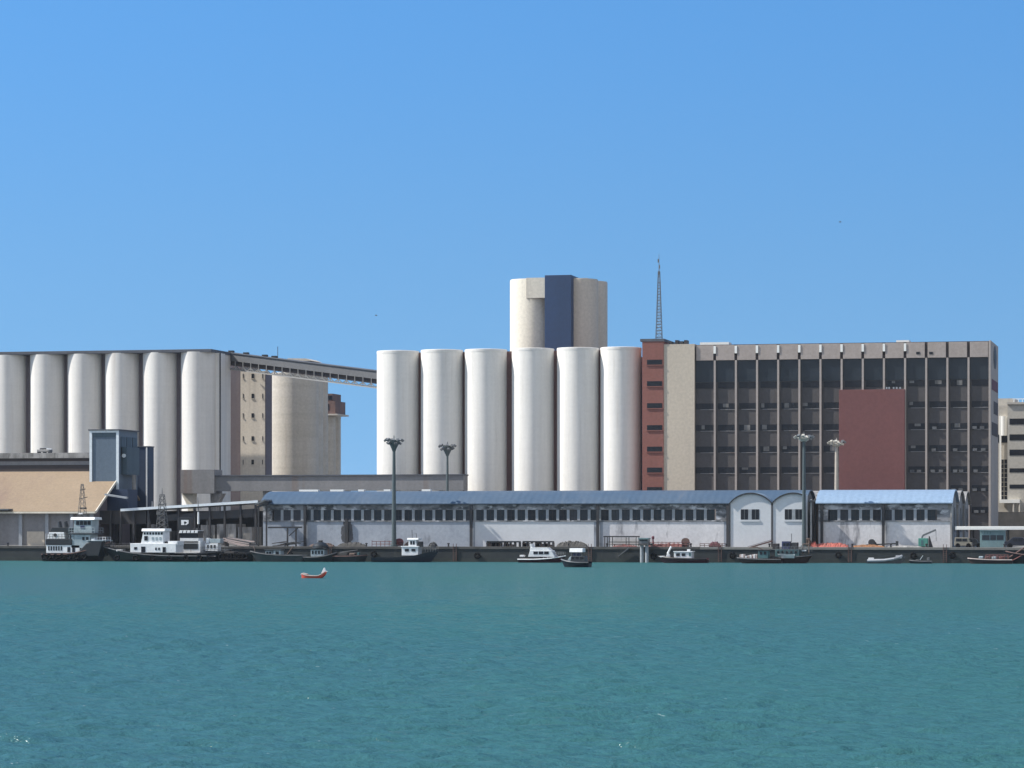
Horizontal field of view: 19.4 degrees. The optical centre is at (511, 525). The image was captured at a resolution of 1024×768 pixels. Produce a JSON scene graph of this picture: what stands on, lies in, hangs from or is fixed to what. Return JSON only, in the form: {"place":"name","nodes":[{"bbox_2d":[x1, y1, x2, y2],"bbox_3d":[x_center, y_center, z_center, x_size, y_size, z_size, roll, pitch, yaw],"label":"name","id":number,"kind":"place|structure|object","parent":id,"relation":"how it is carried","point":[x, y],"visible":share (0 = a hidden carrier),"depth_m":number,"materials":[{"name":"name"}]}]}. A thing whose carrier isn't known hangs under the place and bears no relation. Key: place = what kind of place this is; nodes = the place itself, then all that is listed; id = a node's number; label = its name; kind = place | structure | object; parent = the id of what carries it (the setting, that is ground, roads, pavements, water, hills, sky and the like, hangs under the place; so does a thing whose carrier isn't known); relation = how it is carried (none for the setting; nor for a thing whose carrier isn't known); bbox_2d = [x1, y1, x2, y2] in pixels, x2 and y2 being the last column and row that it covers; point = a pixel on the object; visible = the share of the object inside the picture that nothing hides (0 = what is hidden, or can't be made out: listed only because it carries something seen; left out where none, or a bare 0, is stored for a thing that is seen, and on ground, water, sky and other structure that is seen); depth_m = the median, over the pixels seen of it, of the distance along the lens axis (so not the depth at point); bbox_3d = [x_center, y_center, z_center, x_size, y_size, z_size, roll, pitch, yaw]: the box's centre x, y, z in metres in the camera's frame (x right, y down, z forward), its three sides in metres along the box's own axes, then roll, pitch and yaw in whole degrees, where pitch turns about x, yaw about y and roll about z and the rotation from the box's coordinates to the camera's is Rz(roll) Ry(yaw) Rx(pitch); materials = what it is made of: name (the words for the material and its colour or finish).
{"place":"outdoors","nodes":[
{"label":"outdoors","id":0,"kind":"place"},
{"bbox_2d":[0,471,139,545],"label":"tan shed","id":1,"kind":"structure","parent":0,"point":[35,507],"depth_m":493.18,"materials":[{"name":"grey metal"}]},
{"bbox_2d":[27,531,44,545],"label":"door","id":2,"kind":"structure","parent":1,"relation":"in","point":[34,538],"depth_m":490.90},
{"bbox_2d":[100,489,262,545],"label":"machinery shed","id":3,"kind":"structure","parent":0,"point":[123,508],"depth_m":490.21,"materials":[{"name":"grey metal"}]},
{"bbox_2d":[318,377,322,474],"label":"silo","id":4,"kind":"object","parent":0,"point":[320,427],"visible":0.04,"depth_m":633.40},
{"bbox_2d":[328,416,335,520],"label":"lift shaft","id":5,"kind":"object","parent":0,"point":[331,445],"visible":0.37,"depth_m":660.74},
{"bbox_2d":[328,394,348,416],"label":"roof cabin","id":6,"kind":"object","parent":5,"relation":"on","point":[336,406],"visible":0.74,"depth_m":659.91,"materials":[{"name":"brown brick"}]},
{"bbox_2d":[0,561,1023,767],"bbox_3d":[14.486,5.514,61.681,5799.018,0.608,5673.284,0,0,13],"label":"water","id":7,"kind":"structure","parent":0,"point":[126,664],"depth_m":117.40,"materials":[{"name":"liquid"}]},
{"bbox_2d":[41,484,112,560],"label":"tugboat","id":8,"kind":"object","parent":7,"relation":"on","point":[84,543],"visible":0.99,"depth_m":467.21,"materials":[{"name":"paint"}]},
{"bbox_2d":[103,491,215,561],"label":"tugboat","id":9,"kind":"object","parent":7,"relation":"on","point":[151,545],"visible":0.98,"depth_m":463.35,"materials":[{"name":"white paint"}]},
{"bbox_2d":[168,505,232,560],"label":"tugboat","id":10,"kind":"object","parent":7,"relation":"on","point":[194,542],"visible":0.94,"depth_m":466.22,"materials":[{"name":"white paint"}]},
{"bbox_2d":[219,551,253,561],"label":"barge","id":11,"kind":"object","parent":7,"relation":"on","point":[231,556],"visible":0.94,"depth_m":463.53,"materials":[{"name":"metal"}]},
{"bbox_2d":[250,546,307,561],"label":"workboat","id":12,"kind":"object","parent":7,"relation":"on","point":[277,555],"visible":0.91,"depth_m":461.59,"materials":[{"name":"paint"}]},
{"bbox_2d":[300,568,327,577],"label":"rowing boat","id":13,"kind":"object","parent":7,"relation":"on","point":[306,575],"visible":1,"depth_m":316.42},
{"bbox_2d":[303,540,337,561],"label":"fishing boat","id":14,"kind":"object","parent":7,"relation":"on","point":[319,548],"visible":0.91,"depth_m":459.92,"materials":[{"name":"paint"}]},
{"bbox_2d":[332,550,367,561],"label":"barge","id":15,"kind":"object","parent":7,"relation":"on","point":[347,557],"visible":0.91,"depth_m":459.49,"materials":[{"name":"black metal"}]},
{"bbox_2d":[371,535,438,561],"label":"pilot launch","id":16,"kind":"object","parent":7,"relation":"on","point":[412,551],"visible":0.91,"depth_m":455.96,"materials":[{"name":"black paint"}]},
{"bbox_2d":[0,542,1023,562],"bbox_3d":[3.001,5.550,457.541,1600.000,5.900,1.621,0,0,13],"label":"quay wall","id":17,"kind":"structure","parent":7,"relation":"in","point":[726,554],"depth_m":453.73,"materials":[{"name":"concrete"}]},
{"bbox_2d":[384,438,403,545],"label":"lamp mast","id":18,"kind":"object","parent":17,"relation":"on","point":[393,443],"visible":1,"depth_m":463.01,"materials":[{"name":"grey metal"}]},
{"bbox_2d":[794,434,814,546],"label":"lamp mast","id":19,"kind":"object","parent":17,"relation":"on","point":[803,438],"visible":0.97,"depth_m":448.34,"materials":[{"name":"grey metal"}]},
{"bbox_2d":[517,544,565,562],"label":"yacht","id":20,"kind":"object","parent":7,"relation":"on","point":[546,552],"visible":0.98,"depth_m":450.45,"materials":[{"name":"white paint"}]},
{"bbox_2d":[561,548,591,566],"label":"motorboat","id":21,"kind":"object","parent":7,"relation":"on","point":[576,559],"visible":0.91,"depth_m":400.38,"materials":[{"name":"grey metal"}]},
{"bbox_2d":[638,538,650,562],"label":"mooring dolphin","id":22,"kind":"object","parent":7,"relation":"in","point":[644,541],"visible":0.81,"depth_m":451.74,"materials":[{"name":"concrete"}]},
{"bbox_2d":[658,546,708,562],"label":"fishing boat","id":23,"kind":"object","parent":7,"relation":"on","point":[687,556],"visible":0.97,"depth_m":445.89,"materials":[{"name":"white paint"}]},
{"bbox_2d":[737,547,782,562],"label":"fishing boat","id":24,"kind":"object","parent":7,"relation":"on","point":[762,556],"visible":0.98,"depth_m":440.77,"materials":[{"name":"white paint"}]},
{"bbox_2d":[769,534,811,562],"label":"fishing boat","id":25,"kind":"object","parent":7,"relation":"on","point":[788,547],"visible":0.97,"depth_m":442.23,"materials":[{"name":"metal"}]},
{"bbox_2d":[866,555,904,563],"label":"dinghy","id":26,"kind":"object","parent":7,"relation":"on","point":[898,559],"visible":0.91,"depth_m":439.72,"materials":[{"name":"metal"}]},
{"bbox_2d":[967,555,1012,563],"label":"fishing boat","id":27,"kind":"object","parent":7,"relation":"on","point":[988,560],"visible":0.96,"depth_m":436.18,"materials":[{"name":"paint"}]},
{"bbox_2d":[1005,547,1023,563],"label":"fishing boat","id":28,"kind":"object","parent":7,"relation":"on","point":[1017,557],"visible":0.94,"depth_m":436.94,"materials":[{"name":"brown"}]},
{"bbox_2d":[0,0,1023,520],"label":"sky","id":29,"kind":"structure","parent":0,"point":[255,177],"materials":[{"name":"blue"}]},
{"bbox_2d":[510,275,607,350],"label":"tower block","id":30,"kind":"structure","parent":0,"point":[554,312],"depth_m":541.12,"materials":[{"name":"concrete"}]},
{"bbox_2d":[640,339,997,541],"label":"office building","id":31,"kind":"structure","parent":0,"point":[903,415],"depth_m":501.59,"materials":[{"name":"brown concrete"}]},
{"bbox_2d":[655,259,662,338],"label":"antenna mast","id":32,"kind":"object","parent":31,"relation":"on","point":[658,312],"visible":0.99,"depth_m":512.30,"materials":[{"name":"grey metal"}]},
{"bbox_2d":[696,383,713,388],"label":"window","id":33,"kind":"structure","parent":31,"relation":"in","point":[698,385],"depth_m":506.05,"materials":[{"name":"black glass"}]},
{"bbox_2d":[696,403,713,409],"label":"window","id":34,"kind":"structure","parent":31,"relation":"in","point":[703,406],"depth_m":505.99,"materials":[{"name":"black glass"}]},
{"bbox_2d":[696,425,713,431],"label":"window","id":35,"kind":"structure","parent":31,"relation":"in","point":[701,428],"depth_m":505.99,"materials":[{"name":"black glass"}]},
{"bbox_2d":[696,467,713,473],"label":"window","id":36,"kind":"structure","parent":31,"relation":"in","point":[702,470],"depth_m":505.99,"materials":[{"name":"black glass"}]},
{"bbox_2d":[718,403,734,409],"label":"window","id":37,"kind":"structure","parent":31,"relation":"in","point":[722,406],"depth_m":505.25,"materials":[{"name":"black glass"}]},
{"bbox_2d":[718,446,734,452],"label":"window","id":38,"kind":"structure","parent":31,"relation":"in","point":[722,449],"depth_m":505.25,"materials":[{"name":"black glass"}]},
{"bbox_2d":[718,467,734,473],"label":"window","id":39,"kind":"structure","parent":31,"relation":"in","point":[722,470],"depth_m":505.25,"materials":[{"name":"black glass"}]},
{"bbox_2d":[739,403,755,409],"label":"window","id":40,"kind":"structure","parent":31,"relation":"in","point":[743,406],"depth_m":504.39,"materials":[{"name":"black glass"}]},
{"bbox_2d":[739,446,755,452],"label":"window","id":41,"kind":"structure","parent":31,"relation":"in","point":[743,449],"depth_m":504.39,"materials":[{"name":"black glass"}]},
{"bbox_2d":[739,467,755,473],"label":"window","id":42,"kind":"structure","parent":31,"relation":"in","point":[743,470],"depth_m":504.39,"materials":[{"name":"black glass"}]},
{"bbox_2d":[760,424,776,430],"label":"window","id":43,"kind":"structure","parent":31,"relation":"in","point":[768,427],"depth_m":503.53,"materials":[{"name":"black glass"}]},
{"bbox_2d":[760,446,776,452],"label":"window","id":44,"kind":"structure","parent":31,"relation":"in","point":[765,449],"depth_m":503.65,"materials":[{"name":"black glass"}]},
{"bbox_2d":[760,467,776,473],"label":"window","id":45,"kind":"structure","parent":31,"relation":"in","point":[765,470],"depth_m":503.65,"materials":[{"name":"black glass"}]},
{"bbox_2d":[781,424,797,430],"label":"window","id":46,"kind":"structure","parent":31,"relation":"in","point":[786,427],"depth_m":502.79,"materials":[{"name":"black glass"}]},
{"bbox_2d":[781,446,797,452],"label":"window","id":47,"kind":"structure","parent":31,"relation":"in","point":[786,449],"depth_m":502.79,"materials":[{"name":"black glass"}]},
{"bbox_2d":[781,467,797,473],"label":"window","id":48,"kind":"structure","parent":31,"relation":"in","point":[786,470],"depth_m":502.79,"materials":[{"name":"black glass"}]},
{"bbox_2d":[803,424,818,430],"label":"window","id":49,"kind":"structure","parent":31,"relation":"in","point":[807,427],"depth_m":501.93,"materials":[{"name":"black glass"}]},
{"bbox_2d":[824,402,838,408],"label":"window","id":50,"kind":"structure","parent":31,"relation":"in","point":[828,405],"depth_m":501.20,"materials":[{"name":"black glass"}]},
{"bbox_2d":[824,424,838,430],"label":"window","id":51,"kind":"structure","parent":31,"relation":"in","point":[828,427],"depth_m":501.20,"materials":[{"name":"black glass"}]},
{"bbox_2d":[908,401,924,407],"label":"window","id":52,"kind":"structure","parent":31,"relation":"in","point":[917,404],"depth_m":498.03,"materials":[{"name":"black glass"}]},
{"bbox_2d":[908,423,924,429],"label":"window","id":53,"kind":"structure","parent":31,"relation":"in","point":[913,426],"depth_m":498.03,"materials":[{"name":"black glass"}]},
{"bbox_2d":[908,445,924,451],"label":"window","id":54,"kind":"structure","parent":31,"relation":"in","point":[913,448],"depth_m":498.03,"materials":[{"name":"black glass"}]},
{"bbox_2d":[908,466,924,472],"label":"window","id":55,"kind":"structure","parent":31,"relation":"in","point":[918,469],"depth_m":497.90,"materials":[{"name":"black glass"}]},
{"bbox_2d":[929,401,945,407],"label":"window","id":56,"kind":"structure","parent":31,"relation":"in","point":[934,404],"depth_m":497.30,"materials":[{"name":"black glass"}]},
{"bbox_2d":[929,423,945,429],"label":"window","id":57,"kind":"structure","parent":31,"relation":"in","point":[934,426],"depth_m":497.18,"materials":[{"name":"black glass"}]},
{"bbox_2d":[929,445,945,451],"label":"window","id":58,"kind":"structure","parent":31,"relation":"in","point":[934,448],"depth_m":497.18,"materials":[{"name":"black glass"}]},
{"bbox_2d":[929,466,945,472],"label":"window","id":59,"kind":"structure","parent":31,"relation":"in","point":[934,469],"depth_m":497.18,"materials":[{"name":"black glass"}]},
{"bbox_2d":[951,401,966,407],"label":"window","id":60,"kind":"structure","parent":31,"relation":"in","point":[955,404],"depth_m":496.45,"materials":[{"name":"black glass"}]},
{"bbox_2d":[951,423,966,429],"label":"window","id":61,"kind":"structure","parent":31,"relation":"in","point":[955,426],"depth_m":496.45,"materials":[{"name":"black glass"}]},
{"bbox_2d":[951,445,966,451],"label":"window","id":62,"kind":"structure","parent":31,"relation":"in","point":[955,448],"depth_m":496.45,"materials":[{"name":"black glass"}]},
{"bbox_2d":[951,466,966,472],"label":"window","id":63,"kind":"structure","parent":31,"relation":"in","point":[955,469],"depth_m":496.45,"materials":[{"name":"black glass"}]},
{"bbox_2d":[972,401,987,407],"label":"window","id":64,"kind":"structure","parent":31,"relation":"in","point":[976,404],"depth_m":495.72,"materials":[{"name":"black glass"}]},
{"bbox_2d":[972,423,987,429],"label":"window","id":65,"kind":"structure","parent":31,"relation":"in","point":[976,426],"depth_m":495.60,"materials":[{"name":"black glass"}]},
{"bbox_2d":[972,445,987,451],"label":"window","id":66,"kind":"structure","parent":31,"relation":"in","point":[976,448],"depth_m":495.60,"materials":[{"name":"black glass"}]},
{"bbox_2d":[972,466,987,472],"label":"window","id":67,"kind":"structure","parent":31,"relation":"in","point":[976,469],"depth_m":495.60,"materials":[{"name":"black glass"}]},
{"bbox_2d":[815,490,970,546],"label":"warehouse","id":68,"kind":"structure","parent":0,"point":[864,517],"depth_m":450.47,"materials":[{"name":"white concrete"}]},
{"bbox_2d":[998,398,1023,540],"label":"beige block","id":69,"kind":"structure","parent":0,"point":[1010,461],"depth_m":531.63,"materials":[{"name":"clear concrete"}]},
{"bbox_2d":[1001,459,1006,498],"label":"stair window","id":70,"kind":"structure","parent":69,"relation":"in","point":[1003,461],"depth_m":535.87,"materials":[{"name":"black glass"}]},
{"label":"ground","id":71,"kind":"structure","parent":0,"visible":0},
{"bbox_2d":[0,355,25,452],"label":"silo","id":72,"kind":"object","parent":71,"relation":"on","point":[12,403],"visible":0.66,"depth_m":594.64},
{"bbox_2d":[0,453,88,471],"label":"clerestory hall","id":73,"kind":"structure","parent":71,"relation":"on","point":[34,462],"depth_m":504.49,"materials":[{"name":"concrete"}]},
{"bbox_2d":[30,354,63,452],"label":"silo","id":74,"kind":"object","parent":71,"relation":"on","point":[46,400],"visible":0.59,"depth_m":593.05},
{"bbox_2d":[68,354,101,452],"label":"silo","id":75,"kind":"object","parent":71,"relation":"on","point":[84,393],"visible":0.54,"depth_m":591.19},
{"bbox_2d":[88,429,139,544],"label":"unloading tower","id":76,"kind":"structure","parent":71,"relation":"on","point":[113,454],"depth_m":497.58,"materials":[{"name":"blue metal"}]},
{"bbox_2d":[0,349,242,510],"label":"silo block","id":77,"kind":"structure","parent":71,"relation":"on","point":[227,421],"depth_m":593.60,"materials":[{"name":"concrete"}]},
{"bbox_2d":[228,347,376,388],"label":"conveyor bridge","id":78,"kind":"structure","parent":77,"relation":"on","point":[266,363],"depth_m":585.30,"materials":[{"name":"metal"}]},
{"bbox_2d":[105,353,138,445],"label":"silo","id":79,"kind":"object","parent":71,"relation":"on","point":[121,390],"visible":0.33,"depth_m":589.56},
{"bbox_2d":[137,446,153,507],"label":"lift shaft","id":80,"kind":"object","parent":71,"relation":"on","point":[145,482],"visible":0.61,"depth_m":508.14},
{"bbox_2d":[143,352,176,510],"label":"silo","id":81,"kind":"object","parent":71,"relation":"on","point":[160,402],"visible":0.55,"depth_m":587.73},
{"bbox_2d":[181,352,215,510],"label":"silo","id":82,"kind":"object","parent":71,"relation":"on","point":[198,410],"visible":0.67,"depth_m":585.84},
{"bbox_2d":[223,537,255,545],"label":"timber stack","id":83,"kind":"object","parent":71,"relation":"on","point":[231,540],"visible":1,"depth_m":468.79,"materials":[{"name":"wood"}]},
{"bbox_2d":[240,367,271,510],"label":"headhouse","id":84,"kind":"structure","parent":71,"relation":"on","point":[255,423],"depth_m":601.20,"materials":[{"name":"beige concrete"}]},
{"bbox_2d":[255,499,301,545],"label":"steel frame","id":85,"kind":"object","parent":71,"relation":"on","point":[264,502],"visible":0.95,"depth_m":468.52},
{"bbox_2d":[272,372,317,474],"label":"silo","id":86,"kind":"object","parent":71,"relation":"on","point":[294,426],"visible":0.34,"depth_m":618.78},
{"bbox_2d":[180,470,468,520],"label":"conveyor gallery","id":87,"kind":"object","parent":71,"relation":"on","point":[214,484],"visible":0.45,"depth_m":512.46,"materials":[{"name":"concrete"}]},
{"bbox_2d":[323,377,327,474],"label":"silo","id":88,"kind":"object","parent":71,"relation":"on","point":[325,428],"visible":0.02,"depth_m":646.68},
{"bbox_2d":[336,417,340,520],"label":"silo","id":89,"kind":"object","parent":71,"relation":"on","point":[338,445],"visible":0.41,"depth_m":668.01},
{"bbox_2d":[377,350,418,473],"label":"silo","id":90,"kind":"object","parent":71,"relation":"on","point":[397,393],"visible":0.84,"depth_m":518.06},
{"bbox_2d":[421,349,462,473],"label":"silo","id":91,"kind":"object","parent":71,"relation":"on","point":[441,396],"visible":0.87,"depth_m":516.31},
{"bbox_2d":[438,442,456,490],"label":"lamp mast","id":92,"kind":"object","parent":71,"relation":"on","point":[447,448],"visible":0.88,"depth_m":504.78,"materials":[{"name":"grey metal"}]},
{"bbox_2d":[465,349,506,490],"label":"silo","id":93,"kind":"object","parent":71,"relation":"on","point":[485,419],"visible":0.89,"depth_m":514.48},
{"bbox_2d":[486,541,520,546],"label":"pallet rack","id":94,"kind":"object","parent":71,"relation":"on","point":[500,544],"visible":1,"depth_m":459.77,"materials":[{"name":"metal"}]},
{"bbox_2d":[419,350,599,490],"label":"infill wall","id":95,"kind":"structure","parent":71,"relation":"on","point":[509,420],"depth_m":516.95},
{"bbox_2d":[512,348,553,490],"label":"silo","id":96,"kind":"object","parent":71,"relation":"on","point":[532,419],"visible":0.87,"depth_m":512.63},
{"bbox_2d":[522,541,554,546],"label":"pallet rack","id":97,"kind":"object","parent":71,"relation":"on","point":[537,544],"visible":0.95,"depth_m":458.40,"materials":[{"name":"metal"}]},
{"bbox_2d":[261,489,818,546],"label":"warehouse","id":98,"kind":"structure","parent":71,"relation":"on","point":[466,518],"depth_m":463.62,"materials":[{"name":"concrete"},{"name":"dark glass"},{"name":"blue painted metal"}]},
{"bbox_2d":[556,540,587,546],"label":"gear heap","id":99,"kind":"object","parent":71,"relation":"on","point":[573,544],"visible":1,"depth_m":457.12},
{"bbox_2d":[557,347,598,490],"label":"silo","id":100,"kind":"object","parent":71,"relation":"on","point":[577,418],"visible":0.86,"depth_m":510.87,"materials":[{"name":"concrete"}]},
{"bbox_2d":[600,347,641,490],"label":"silo","id":101,"kind":"object","parent":71,"relation":"on","point":[620,418],"visible":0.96,"depth_m":509.30,"materials":[{"name":"concrete"}]},
{"bbox_2d":[729,492,818,546],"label":"gabled bay","id":102,"kind":"object","parent":71,"relation":"on","point":[756,518],"visible":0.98,"depth_m":451.56,"materials":[{"name":"paint"}]},
{"bbox_2d":[817,542,847,546],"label":"net heap","id":103,"kind":"object","parent":71,"relation":"on","point":[827,544],"visible":1,"depth_m":447.98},
{"bbox_2d":[827,438,845,489],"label":"lamp mast","id":104,"kind":"object","parent":71,"relation":"on","point":[836,444],"visible":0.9,"depth_m":489.75,"materials":[{"name":"grey metal"}]},
{"bbox_2d":[918,529,935,546],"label":"quay crane","id":105,"kind":"object","parent":71,"relation":"on","point":[922,541],"visible":1,"depth_m":445.37,"materials":[{"name":"metal"}]},
{"bbox_2d":[954,537,971,546],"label":"parked van","id":106,"kind":"object","parent":71,"relation":"on","point":[958,542],"visible":1,"depth_m":443.98,"materials":[{"name":"metal"}]},
{"bbox_2d":[955,526,1023,546],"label":"walkway canopy","id":107,"kind":"object","parent":71,"relation":"on","point":[973,528],"visible":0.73,"depth_m":446.62,"materials":[{"name":"metal"}]},
{"bbox_2d":[980,530,1006,546],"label":"kiosk","id":108,"kind":"object","parent":71,"relation":"on","point":[992,538],"visible":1,"depth_m":443.29,"materials":[{"name":"teal metal"}]},
{"bbox_2d":[1004,537,1023,546],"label":"parked car","id":109,"kind":"object","parent":71,"relation":"on","point":[1015,541],"visible":1,"depth_m":442.39,"materials":[{"name":"metal"}]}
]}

